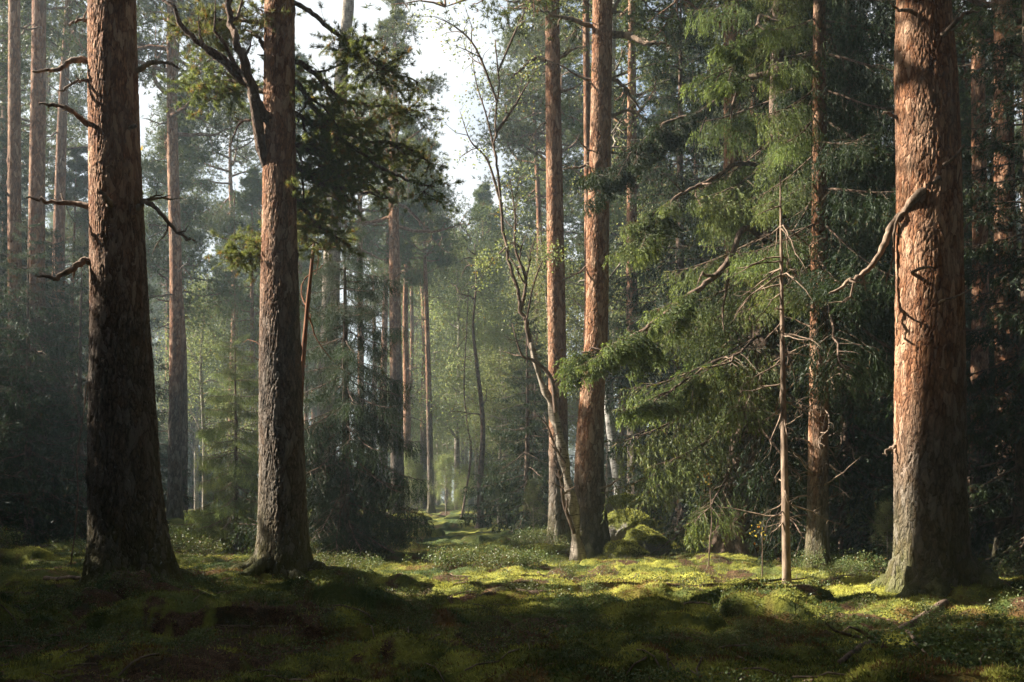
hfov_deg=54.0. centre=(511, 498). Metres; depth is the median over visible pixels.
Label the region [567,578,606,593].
bilberry bush
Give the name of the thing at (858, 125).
pine tree
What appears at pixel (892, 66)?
pine tree
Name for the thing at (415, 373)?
pine tree
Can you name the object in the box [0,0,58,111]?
pine tree
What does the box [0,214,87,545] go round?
spruce tree
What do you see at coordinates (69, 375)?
spruce tree
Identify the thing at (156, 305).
pine tree
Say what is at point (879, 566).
bilberry bush
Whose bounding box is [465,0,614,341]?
pine tree
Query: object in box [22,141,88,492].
pine tree
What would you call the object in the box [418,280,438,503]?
pine tree
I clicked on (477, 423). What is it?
birch tree
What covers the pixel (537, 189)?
pine tree
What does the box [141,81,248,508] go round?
pine tree
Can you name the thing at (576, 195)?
pine tree
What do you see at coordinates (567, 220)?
pine tree
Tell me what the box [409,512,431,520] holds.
mossy boulder
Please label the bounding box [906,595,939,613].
bilberry bush
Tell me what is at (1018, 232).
pine tree
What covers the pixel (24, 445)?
spruce tree
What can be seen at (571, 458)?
spruce tree
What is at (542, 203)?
pine tree
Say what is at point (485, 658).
bilberry bush
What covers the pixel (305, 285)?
pine tree
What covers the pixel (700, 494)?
spruce tree
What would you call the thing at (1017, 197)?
pine tree
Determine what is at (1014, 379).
spruce tree
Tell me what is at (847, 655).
fallen branch
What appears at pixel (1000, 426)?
spruce tree
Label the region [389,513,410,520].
mossy boulder
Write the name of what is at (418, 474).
broadleaf sapling
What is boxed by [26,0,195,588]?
pine tree
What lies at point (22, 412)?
spruce tree
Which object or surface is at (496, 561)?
bilberry bush
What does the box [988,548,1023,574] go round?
bilberry bush
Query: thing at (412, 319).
pine tree
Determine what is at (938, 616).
bilberry bush
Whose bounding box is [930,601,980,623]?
bilberry bush
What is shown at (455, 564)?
bilberry bush
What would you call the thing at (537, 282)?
birch tree
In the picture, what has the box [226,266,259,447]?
pine tree
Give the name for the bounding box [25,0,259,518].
pine tree
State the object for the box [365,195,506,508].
birch tree
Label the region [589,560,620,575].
bilberry bush
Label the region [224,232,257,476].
pine tree
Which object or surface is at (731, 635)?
bilberry bush
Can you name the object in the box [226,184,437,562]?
spruce tree
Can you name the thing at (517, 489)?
spruce tree
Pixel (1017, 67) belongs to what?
pine tree
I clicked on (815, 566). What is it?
bilberry bush
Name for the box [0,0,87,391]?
pine tree
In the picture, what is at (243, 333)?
pine tree
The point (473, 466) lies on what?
broadleaf sapling
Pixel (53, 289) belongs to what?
spruce tree
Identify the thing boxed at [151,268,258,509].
birch tree
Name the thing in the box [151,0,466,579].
pine tree
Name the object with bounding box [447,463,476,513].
broadleaf sapling
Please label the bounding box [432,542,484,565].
bilberry bush
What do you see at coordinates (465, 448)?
birch tree
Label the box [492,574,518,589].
bilberry bush
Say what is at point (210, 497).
broadleaf sapling
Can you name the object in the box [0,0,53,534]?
pine tree
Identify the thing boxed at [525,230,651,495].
birch tree
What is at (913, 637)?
fallen branch
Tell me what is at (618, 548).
mossy boulder
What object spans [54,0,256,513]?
pine tree
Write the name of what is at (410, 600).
bilberry bush
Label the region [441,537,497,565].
bilberry bush
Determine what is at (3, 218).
spruce tree
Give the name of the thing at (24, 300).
spruce tree
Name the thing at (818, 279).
spruce tree
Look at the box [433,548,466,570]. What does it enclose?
bilberry bush
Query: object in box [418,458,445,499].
broadleaf sapling
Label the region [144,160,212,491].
pine tree
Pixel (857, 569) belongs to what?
bilberry bush
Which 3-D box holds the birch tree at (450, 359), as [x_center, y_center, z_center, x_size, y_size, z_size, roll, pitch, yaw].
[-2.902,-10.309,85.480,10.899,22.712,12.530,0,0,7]
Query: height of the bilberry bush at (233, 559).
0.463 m
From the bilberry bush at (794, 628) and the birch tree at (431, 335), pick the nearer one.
the bilberry bush at (794, 628)
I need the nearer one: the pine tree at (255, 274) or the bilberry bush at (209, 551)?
the bilberry bush at (209, 551)
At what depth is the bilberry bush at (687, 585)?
12.72 m
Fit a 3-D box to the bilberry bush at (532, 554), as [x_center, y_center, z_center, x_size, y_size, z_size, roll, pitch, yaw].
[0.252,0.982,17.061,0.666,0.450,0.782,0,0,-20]
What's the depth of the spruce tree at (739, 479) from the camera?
18.04 m
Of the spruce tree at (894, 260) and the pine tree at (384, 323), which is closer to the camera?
the spruce tree at (894, 260)
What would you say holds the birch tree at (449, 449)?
on the ground at (447, 526)
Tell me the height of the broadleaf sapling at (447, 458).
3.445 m
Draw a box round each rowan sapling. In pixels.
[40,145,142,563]
[697,456,720,564]
[749,522,765,576]
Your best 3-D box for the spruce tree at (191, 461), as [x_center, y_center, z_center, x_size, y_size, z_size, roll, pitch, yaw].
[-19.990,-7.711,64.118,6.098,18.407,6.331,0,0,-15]
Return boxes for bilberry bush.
[42,536,86,556]
[169,528,203,552]
[170,528,193,552]
[171,530,202,549]
[173,534,224,553]
[178,535,230,555]
[179,550,216,564]
[229,547,252,561]
[286,577,318,597]
[310,531,321,552]
[314,548,323,561]
[314,549,343,565]
[323,565,375,583]
[324,551,355,567]
[333,549,371,562]
[336,550,365,568]
[342,550,386,564]
[354,554,383,567]
[400,595,437,614]
[401,582,444,600]
[402,542,453,570]
[404,594,422,605]
[427,585,459,604]
[431,550,459,566]
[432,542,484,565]
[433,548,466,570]
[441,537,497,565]
[442,547,469,567]
[450,545,491,566]
[459,541,513,566]
[461,575,489,597]
[467,543,516,571]
[468,536,514,555]
[468,545,516,568]
[475,646,502,665]
[492,547,539,567]
[492,567,521,579]
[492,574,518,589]
[500,525,529,539]
[500,552,535,566]
[504,536,525,547]
[504,544,546,564]
[504,558,523,566]
[505,545,559,565]
[507,533,534,550]
[509,524,540,545]
[513,576,548,592]
[514,524,545,540]
[516,544,560,565]
[529,528,563,544]
[545,557,573,570]
[550,562,577,576]
[553,533,570,546]
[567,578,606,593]
[582,584,620,605]
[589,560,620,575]
[638,629,694,645]
[645,575,672,585]
[675,569,710,592]
[695,629,738,646]
[710,629,744,646]
[712,598,765,617]
[721,623,766,643]
[768,613,823,639]
[792,556,813,569]
[793,545,829,569]
[796,602,860,630]
[799,574,833,584]
[817,548,869,572]
[820,558,844,571]
[823,554,851,565]
[824,563,856,580]
[827,559,878,576]
[827,642,863,653]
[830,548,857,562]
[835,550,887,574]
[836,554,869,572]
[841,552,887,576]
[845,545,887,572]
[851,593,877,607]
[873,615,894,627]
[881,622,898,632]
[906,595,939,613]
[915,599,970,626]
[918,611,941,624]
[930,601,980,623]
[948,605,988,625]
[952,609,986,622]
[968,598,1023,626]
[981,552,1023,577]
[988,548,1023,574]
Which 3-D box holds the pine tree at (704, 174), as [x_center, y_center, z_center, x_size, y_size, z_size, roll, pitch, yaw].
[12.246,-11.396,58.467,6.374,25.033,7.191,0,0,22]
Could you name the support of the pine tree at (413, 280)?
on the ground at (447, 526)
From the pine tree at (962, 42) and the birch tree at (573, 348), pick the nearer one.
the pine tree at (962, 42)
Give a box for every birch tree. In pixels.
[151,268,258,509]
[152,286,248,491]
[154,266,249,508]
[188,261,312,497]
[195,309,259,506]
[303,387,337,452]
[351,335,420,459]
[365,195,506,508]
[370,255,468,433]
[386,211,538,500]
[388,380,439,507]
[411,202,575,458]
[412,223,519,461]
[414,289,480,506]
[414,323,474,505]
[414,347,473,504]
[418,396,453,505]
[420,273,504,459]
[432,344,478,469]
[434,299,522,509]
[437,275,517,497]
[447,243,489,527]
[447,341,520,499]
[454,289,474,519]
[456,215,583,520]
[459,296,548,471]
[459,303,574,441]
[461,341,538,522]
[468,248,605,452]
[469,206,605,498]
[513,0,693,494]
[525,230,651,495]
[530,243,618,448]
[568,421,574,469]
[574,224,663,459]
[609,153,722,495]
[609,246,666,494]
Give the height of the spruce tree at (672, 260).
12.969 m
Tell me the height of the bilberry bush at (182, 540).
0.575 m
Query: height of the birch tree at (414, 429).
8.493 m
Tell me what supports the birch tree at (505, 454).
on the ground at (447, 526)
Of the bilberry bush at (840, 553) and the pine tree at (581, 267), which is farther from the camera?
the pine tree at (581, 267)
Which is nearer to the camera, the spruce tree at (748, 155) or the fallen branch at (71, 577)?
the fallen branch at (71, 577)
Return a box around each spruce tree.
[0,78,70,492]
[0,87,87,515]
[0,210,49,416]
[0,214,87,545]
[0,226,70,547]
[0,364,72,526]
[14,239,171,543]
[24,227,86,458]
[46,289,88,515]
[67,267,88,453]
[84,259,168,511]
[84,332,194,506]
[154,372,167,503]
[155,248,225,508]
[169,186,258,554]
[188,323,225,505]
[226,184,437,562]
[355,316,390,483]
[413,404,437,502]
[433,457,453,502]
[458,292,569,532]
[459,361,532,523]
[468,449,474,505]
[500,350,548,526]
[522,334,574,487]
[552,0,882,567]
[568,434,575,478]
[573,383,618,498]
[604,0,778,544]
[616,152,711,492]
[623,164,719,496]
[648,186,724,486]
[676,0,894,550]
[690,1,862,517]
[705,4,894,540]
[724,0,970,570]
[753,0,980,570]
[757,0,989,558]
[864,85,968,513]
[871,0,1023,577]
[875,51,1020,543]
[879,45,1019,534]
[994,303,1023,399]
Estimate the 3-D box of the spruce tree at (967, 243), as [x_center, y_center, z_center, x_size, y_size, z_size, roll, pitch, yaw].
[12.020,-6.880,28.832,5.821,17.570,6.043,0,0,-27]
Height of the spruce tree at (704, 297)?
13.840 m
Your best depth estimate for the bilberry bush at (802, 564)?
15.65 m
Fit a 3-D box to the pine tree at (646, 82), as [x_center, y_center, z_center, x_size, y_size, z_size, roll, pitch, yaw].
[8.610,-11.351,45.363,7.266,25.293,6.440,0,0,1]
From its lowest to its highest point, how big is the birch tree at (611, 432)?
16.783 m
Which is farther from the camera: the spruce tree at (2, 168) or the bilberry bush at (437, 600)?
the spruce tree at (2, 168)
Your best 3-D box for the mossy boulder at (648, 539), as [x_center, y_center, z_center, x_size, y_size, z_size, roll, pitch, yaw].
[2.770,0.909,20.585,1.042,0.822,0.924,0,0,0]
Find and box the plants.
[0,533,1023,681]
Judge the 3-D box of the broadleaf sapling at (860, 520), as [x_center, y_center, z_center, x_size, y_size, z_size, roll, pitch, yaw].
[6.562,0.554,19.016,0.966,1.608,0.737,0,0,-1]
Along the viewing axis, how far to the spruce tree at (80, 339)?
25.18 m
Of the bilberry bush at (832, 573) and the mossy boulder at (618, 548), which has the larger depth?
the mossy boulder at (618, 548)
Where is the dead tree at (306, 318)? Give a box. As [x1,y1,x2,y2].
[241,239,350,393]
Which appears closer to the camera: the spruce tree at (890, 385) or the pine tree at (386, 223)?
the spruce tree at (890, 385)
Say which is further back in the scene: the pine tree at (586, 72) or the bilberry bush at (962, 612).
the pine tree at (586, 72)
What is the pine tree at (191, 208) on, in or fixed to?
on the ground at (447, 526)
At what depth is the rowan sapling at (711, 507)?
16.58 m
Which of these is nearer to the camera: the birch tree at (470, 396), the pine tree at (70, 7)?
the pine tree at (70, 7)
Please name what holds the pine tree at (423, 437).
on the ground at (447, 526)
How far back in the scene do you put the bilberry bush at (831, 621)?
9.68 m
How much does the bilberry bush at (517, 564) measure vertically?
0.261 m
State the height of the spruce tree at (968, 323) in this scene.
14.669 m
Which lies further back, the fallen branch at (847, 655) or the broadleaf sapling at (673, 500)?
the broadleaf sapling at (673, 500)
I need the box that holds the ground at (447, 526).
[0,494,1023,681]
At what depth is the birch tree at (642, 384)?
49.89 m
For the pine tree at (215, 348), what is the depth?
76.68 m
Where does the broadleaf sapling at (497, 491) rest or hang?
on the ground at (447, 526)
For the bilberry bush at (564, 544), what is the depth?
22.44 m
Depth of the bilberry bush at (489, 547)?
20.98 m
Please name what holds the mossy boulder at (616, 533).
on the ground at (447, 526)
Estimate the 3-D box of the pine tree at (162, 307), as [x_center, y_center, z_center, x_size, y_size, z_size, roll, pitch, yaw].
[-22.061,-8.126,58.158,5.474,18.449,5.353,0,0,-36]
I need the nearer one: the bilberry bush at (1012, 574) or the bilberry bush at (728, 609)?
the bilberry bush at (728, 609)
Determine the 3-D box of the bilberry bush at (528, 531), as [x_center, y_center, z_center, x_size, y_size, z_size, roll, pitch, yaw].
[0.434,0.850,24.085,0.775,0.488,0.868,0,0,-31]
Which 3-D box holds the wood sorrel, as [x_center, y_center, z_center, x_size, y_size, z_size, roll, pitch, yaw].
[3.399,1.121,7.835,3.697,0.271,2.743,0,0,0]
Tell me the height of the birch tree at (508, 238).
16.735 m
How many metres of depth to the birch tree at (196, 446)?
59.89 m
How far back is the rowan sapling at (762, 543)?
15.40 m
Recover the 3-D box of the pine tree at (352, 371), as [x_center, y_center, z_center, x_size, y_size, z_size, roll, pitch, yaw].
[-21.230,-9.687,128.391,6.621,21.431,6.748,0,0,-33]
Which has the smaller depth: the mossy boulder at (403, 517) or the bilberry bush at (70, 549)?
the bilberry bush at (70, 549)
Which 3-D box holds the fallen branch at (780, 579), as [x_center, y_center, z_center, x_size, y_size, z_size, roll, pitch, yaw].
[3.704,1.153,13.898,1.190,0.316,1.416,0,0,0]
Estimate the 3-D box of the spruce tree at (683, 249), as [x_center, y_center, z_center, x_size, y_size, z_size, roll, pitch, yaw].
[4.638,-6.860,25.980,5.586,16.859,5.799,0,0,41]
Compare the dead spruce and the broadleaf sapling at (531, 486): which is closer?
the dead spruce
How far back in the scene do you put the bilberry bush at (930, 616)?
9.95 m
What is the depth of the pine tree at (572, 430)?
122.10 m
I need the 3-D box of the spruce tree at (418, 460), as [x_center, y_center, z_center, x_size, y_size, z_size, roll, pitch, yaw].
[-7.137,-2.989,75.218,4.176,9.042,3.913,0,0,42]
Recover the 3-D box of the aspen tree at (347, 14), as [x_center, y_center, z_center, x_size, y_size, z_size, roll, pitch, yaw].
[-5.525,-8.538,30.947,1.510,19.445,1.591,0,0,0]
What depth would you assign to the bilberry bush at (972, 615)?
9.52 m
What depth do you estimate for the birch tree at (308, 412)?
86.70 m
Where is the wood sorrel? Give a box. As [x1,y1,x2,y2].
[719,613,1023,667]
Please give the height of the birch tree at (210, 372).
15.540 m
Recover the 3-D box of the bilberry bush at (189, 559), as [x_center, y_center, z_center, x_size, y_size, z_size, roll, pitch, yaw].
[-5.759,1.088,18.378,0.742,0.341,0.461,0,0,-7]
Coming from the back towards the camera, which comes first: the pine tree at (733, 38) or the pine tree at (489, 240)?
the pine tree at (489, 240)
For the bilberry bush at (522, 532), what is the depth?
23.79 m
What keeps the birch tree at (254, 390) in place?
on the ground at (447, 526)
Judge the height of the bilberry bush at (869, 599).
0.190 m
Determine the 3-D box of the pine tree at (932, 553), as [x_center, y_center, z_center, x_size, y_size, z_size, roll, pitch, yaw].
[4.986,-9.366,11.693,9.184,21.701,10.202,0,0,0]
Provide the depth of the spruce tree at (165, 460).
34.87 m
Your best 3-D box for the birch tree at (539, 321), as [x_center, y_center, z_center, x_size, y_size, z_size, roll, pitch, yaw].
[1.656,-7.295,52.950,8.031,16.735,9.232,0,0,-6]
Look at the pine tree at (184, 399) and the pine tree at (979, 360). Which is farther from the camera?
the pine tree at (184, 399)
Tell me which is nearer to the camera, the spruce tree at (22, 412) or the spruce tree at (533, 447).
the spruce tree at (22, 412)
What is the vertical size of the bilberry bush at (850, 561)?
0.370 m
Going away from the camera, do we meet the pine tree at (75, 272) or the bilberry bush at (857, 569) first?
the bilberry bush at (857, 569)
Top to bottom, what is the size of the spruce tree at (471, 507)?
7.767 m
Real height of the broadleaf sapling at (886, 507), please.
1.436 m
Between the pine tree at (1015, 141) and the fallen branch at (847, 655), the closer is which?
the fallen branch at (847, 655)
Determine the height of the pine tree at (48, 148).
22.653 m
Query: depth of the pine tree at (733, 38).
24.68 m
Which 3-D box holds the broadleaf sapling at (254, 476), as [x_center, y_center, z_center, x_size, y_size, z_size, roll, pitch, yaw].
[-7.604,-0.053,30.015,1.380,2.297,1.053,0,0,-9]
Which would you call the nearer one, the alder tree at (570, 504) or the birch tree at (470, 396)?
the alder tree at (570, 504)
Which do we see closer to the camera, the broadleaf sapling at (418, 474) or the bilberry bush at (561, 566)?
the bilberry bush at (561, 566)
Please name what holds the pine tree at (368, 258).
on the ground at (447, 526)
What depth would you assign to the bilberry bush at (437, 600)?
12.19 m
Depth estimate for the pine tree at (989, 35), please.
29.60 m
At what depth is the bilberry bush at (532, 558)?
16.87 m
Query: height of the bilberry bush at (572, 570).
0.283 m
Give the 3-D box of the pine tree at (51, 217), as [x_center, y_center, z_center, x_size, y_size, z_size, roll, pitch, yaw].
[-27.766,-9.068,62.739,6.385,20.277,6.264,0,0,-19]
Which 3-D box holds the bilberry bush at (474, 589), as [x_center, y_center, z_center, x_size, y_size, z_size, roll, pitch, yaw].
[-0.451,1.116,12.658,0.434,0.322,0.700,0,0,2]
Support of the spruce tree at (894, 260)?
on the ground at (447, 526)
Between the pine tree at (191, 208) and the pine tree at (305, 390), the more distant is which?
the pine tree at (305, 390)
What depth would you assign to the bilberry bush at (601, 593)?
11.24 m
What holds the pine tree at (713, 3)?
on the ground at (447, 526)
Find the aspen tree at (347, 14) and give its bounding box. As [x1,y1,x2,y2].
[310,0,353,525]
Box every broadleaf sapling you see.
[188,454,231,514]
[240,463,258,504]
[404,454,416,493]
[404,462,429,511]
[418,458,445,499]
[426,451,461,514]
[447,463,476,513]
[460,460,486,499]
[484,471,505,524]
[487,475,519,529]
[521,477,547,533]
[661,470,685,520]
[833,487,880,551]
[867,499,893,562]
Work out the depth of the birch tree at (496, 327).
49.72 m
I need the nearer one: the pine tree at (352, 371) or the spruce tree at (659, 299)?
the spruce tree at (659, 299)
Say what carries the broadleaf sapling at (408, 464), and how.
on the ground at (447, 526)
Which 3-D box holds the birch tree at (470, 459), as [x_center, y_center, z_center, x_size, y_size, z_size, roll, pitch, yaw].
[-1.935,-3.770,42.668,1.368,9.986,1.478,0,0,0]
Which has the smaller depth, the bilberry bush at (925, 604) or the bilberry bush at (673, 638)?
the bilberry bush at (673, 638)
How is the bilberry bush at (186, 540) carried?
on the ground at (447, 526)
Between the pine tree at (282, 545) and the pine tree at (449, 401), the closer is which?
the pine tree at (282, 545)
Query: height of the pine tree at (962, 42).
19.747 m
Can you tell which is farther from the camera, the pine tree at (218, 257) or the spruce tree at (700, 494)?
the pine tree at (218, 257)
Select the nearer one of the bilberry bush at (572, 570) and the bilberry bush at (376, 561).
the bilberry bush at (572, 570)
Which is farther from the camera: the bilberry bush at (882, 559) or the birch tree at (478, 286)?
the birch tree at (478, 286)
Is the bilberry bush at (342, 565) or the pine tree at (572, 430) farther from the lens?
the pine tree at (572, 430)
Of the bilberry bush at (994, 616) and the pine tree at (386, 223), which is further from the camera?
the pine tree at (386, 223)
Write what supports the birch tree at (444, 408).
on the ground at (447, 526)
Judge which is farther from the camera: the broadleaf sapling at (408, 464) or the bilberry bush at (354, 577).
the broadleaf sapling at (408, 464)
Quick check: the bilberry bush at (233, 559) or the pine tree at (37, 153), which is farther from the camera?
the pine tree at (37, 153)
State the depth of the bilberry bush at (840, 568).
15.32 m
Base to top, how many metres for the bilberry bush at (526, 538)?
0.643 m
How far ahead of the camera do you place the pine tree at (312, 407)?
74.00 m
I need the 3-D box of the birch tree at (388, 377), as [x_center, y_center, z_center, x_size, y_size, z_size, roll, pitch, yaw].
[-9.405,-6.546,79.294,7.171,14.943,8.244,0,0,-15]
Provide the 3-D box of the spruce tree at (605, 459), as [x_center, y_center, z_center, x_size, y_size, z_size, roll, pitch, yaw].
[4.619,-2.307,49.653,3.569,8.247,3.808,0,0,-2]
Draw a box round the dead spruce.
[721,176,839,584]
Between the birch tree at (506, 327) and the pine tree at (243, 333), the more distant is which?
the pine tree at (243, 333)
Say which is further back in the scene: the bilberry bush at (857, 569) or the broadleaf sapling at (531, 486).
the broadleaf sapling at (531, 486)
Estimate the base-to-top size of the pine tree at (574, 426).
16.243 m
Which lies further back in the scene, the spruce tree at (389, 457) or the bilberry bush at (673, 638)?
the spruce tree at (389, 457)
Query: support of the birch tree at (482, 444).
on the ground at (447, 526)
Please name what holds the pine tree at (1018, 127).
on the ground at (447, 526)
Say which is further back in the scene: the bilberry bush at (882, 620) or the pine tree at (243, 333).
the pine tree at (243, 333)
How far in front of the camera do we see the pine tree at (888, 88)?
51.71 m
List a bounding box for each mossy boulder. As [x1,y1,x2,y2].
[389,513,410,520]
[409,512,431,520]
[434,582,459,588]
[602,538,650,559]
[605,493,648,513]
[607,507,656,540]
[624,524,671,555]
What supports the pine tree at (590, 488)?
on the ground at (447, 526)
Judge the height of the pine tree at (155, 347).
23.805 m
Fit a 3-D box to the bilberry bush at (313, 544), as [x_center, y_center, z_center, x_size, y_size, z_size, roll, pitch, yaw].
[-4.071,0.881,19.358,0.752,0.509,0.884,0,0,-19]
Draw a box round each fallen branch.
[43,575,80,581]
[515,588,553,594]
[749,570,807,581]
[825,599,948,663]
[905,630,927,654]
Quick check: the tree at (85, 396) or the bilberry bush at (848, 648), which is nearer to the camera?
the bilberry bush at (848, 648)
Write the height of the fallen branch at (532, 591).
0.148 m
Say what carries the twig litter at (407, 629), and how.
on the ground at (447, 526)
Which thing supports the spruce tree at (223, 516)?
on the ground at (447, 526)
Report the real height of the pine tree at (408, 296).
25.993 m
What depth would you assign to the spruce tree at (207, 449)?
85.62 m
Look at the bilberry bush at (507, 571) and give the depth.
15.19 m
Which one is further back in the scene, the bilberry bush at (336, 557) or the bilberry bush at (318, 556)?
the bilberry bush at (336, 557)
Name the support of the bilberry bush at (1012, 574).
on the ground at (447, 526)
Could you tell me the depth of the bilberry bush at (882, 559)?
15.56 m
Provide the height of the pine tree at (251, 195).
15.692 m
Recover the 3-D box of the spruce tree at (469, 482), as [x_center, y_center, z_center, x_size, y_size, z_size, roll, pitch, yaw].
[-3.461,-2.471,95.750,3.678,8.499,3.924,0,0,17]
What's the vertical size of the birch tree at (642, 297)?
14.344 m
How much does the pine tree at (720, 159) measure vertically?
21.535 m
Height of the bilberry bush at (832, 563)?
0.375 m
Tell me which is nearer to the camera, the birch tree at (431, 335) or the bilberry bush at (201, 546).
the bilberry bush at (201, 546)
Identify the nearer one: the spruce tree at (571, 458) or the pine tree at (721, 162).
the pine tree at (721, 162)
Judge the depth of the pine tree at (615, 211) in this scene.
41.07 m
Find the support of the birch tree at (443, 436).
on the ground at (447, 526)
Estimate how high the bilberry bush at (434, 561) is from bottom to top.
0.537 m
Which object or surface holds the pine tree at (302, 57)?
on the ground at (447, 526)
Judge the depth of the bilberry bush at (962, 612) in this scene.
9.77 m
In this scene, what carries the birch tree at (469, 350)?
on the ground at (447, 526)
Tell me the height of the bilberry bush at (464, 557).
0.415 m
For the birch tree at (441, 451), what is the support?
on the ground at (447, 526)
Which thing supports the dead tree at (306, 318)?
on the ground at (447, 526)
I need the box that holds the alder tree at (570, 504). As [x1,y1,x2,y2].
[402,0,586,563]
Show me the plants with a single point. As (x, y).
(667, 678)
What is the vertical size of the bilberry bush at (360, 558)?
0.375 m
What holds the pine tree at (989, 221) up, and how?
on the ground at (447, 526)
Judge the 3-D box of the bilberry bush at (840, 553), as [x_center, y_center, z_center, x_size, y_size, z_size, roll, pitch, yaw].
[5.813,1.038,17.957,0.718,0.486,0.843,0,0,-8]
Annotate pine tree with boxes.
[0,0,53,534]
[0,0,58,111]
[0,0,76,528]
[0,0,87,337]
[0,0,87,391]
[0,0,186,475]
[21,147,76,267]
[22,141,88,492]
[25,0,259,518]
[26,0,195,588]
[45,206,87,382]
[45,222,78,325]
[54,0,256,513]
[65,207,85,432]
[79,232,169,328]
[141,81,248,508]
[141,114,254,391]
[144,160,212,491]
[147,267,169,379]
[149,231,202,364]
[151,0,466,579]
[151,287,169,452]
[158,65,301,508]
[186,241,247,498]
[187,166,261,504]
[188,266,256,498]
[218,247,256,471]
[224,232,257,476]
[225,160,341,351]
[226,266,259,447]
[238,43,352,363]
[241,262,339,390]
[301,234,356,493]
[301,285,341,491]
[301,285,355,466]
[302,0,484,514]
[312,91,422,503]
[337,341,370,400]
[341,95,456,495]
[341,205,409,503]
[352,111,463,508]
[362,0,766,559]
[364,244,451,381]
[365,179,454,505]
[373,140,476,508]
[379,177,465,513]
[380,283,447,497]
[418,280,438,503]
[418,282,450,504]
[432,181,517,502]
[432,246,477,505]
[443,189,517,445]
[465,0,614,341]
[468,4,590,507]
[472,0,640,403]
[487,68,583,510]
[504,160,582,323]
[505,0,706,546]
[537,0,704,423]
[539,0,698,494]
[542,122,668,482]
[565,87,672,484]
[568,223,618,348]
[568,377,579,460]
[568,393,604,444]
[575,124,668,453]
[623,0,788,451]
[636,2,744,298]
[640,0,868,339]
[683,3,761,246]
[683,69,759,277]
[685,101,723,231]
[743,18,894,253]
[829,0,1009,603]
[840,8,893,144]
[866,0,964,142]
[888,0,1021,552]
[952,0,1022,555]
[956,0,1022,532]
[960,87,1022,397]
[963,126,1021,295]
[966,45,1022,196]
[987,117,1022,254]
[989,211,1021,314]
[1014,4,1022,96]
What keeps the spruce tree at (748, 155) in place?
on the ground at (447, 526)
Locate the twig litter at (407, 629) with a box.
[0,546,1023,681]
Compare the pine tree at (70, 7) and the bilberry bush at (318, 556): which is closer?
the bilberry bush at (318, 556)
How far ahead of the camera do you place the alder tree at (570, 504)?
18.95 m
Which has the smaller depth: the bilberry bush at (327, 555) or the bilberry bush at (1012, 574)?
the bilberry bush at (1012, 574)
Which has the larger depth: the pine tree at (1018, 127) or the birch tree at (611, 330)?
the pine tree at (1018, 127)
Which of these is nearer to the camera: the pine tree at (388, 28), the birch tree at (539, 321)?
the pine tree at (388, 28)
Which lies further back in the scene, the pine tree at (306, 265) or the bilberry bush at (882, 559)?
the pine tree at (306, 265)
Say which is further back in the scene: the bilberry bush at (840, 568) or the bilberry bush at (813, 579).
the bilberry bush at (840, 568)
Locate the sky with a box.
[0,0,1021,500]
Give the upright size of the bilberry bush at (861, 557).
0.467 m
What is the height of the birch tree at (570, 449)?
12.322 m
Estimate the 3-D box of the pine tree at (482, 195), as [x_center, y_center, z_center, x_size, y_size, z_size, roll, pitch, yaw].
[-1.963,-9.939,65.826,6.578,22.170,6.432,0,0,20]
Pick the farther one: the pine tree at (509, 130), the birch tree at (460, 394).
the birch tree at (460, 394)
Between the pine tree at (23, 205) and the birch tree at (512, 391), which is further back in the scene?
the pine tree at (23, 205)
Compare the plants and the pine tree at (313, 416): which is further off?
the pine tree at (313, 416)
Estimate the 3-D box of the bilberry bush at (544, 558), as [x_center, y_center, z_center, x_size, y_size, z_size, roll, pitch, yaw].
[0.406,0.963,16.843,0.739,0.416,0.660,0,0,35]
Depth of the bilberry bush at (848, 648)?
7.75 m
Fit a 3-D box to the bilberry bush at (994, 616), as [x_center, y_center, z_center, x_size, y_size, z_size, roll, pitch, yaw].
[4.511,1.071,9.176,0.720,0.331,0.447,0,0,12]
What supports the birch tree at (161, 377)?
on the ground at (447, 526)

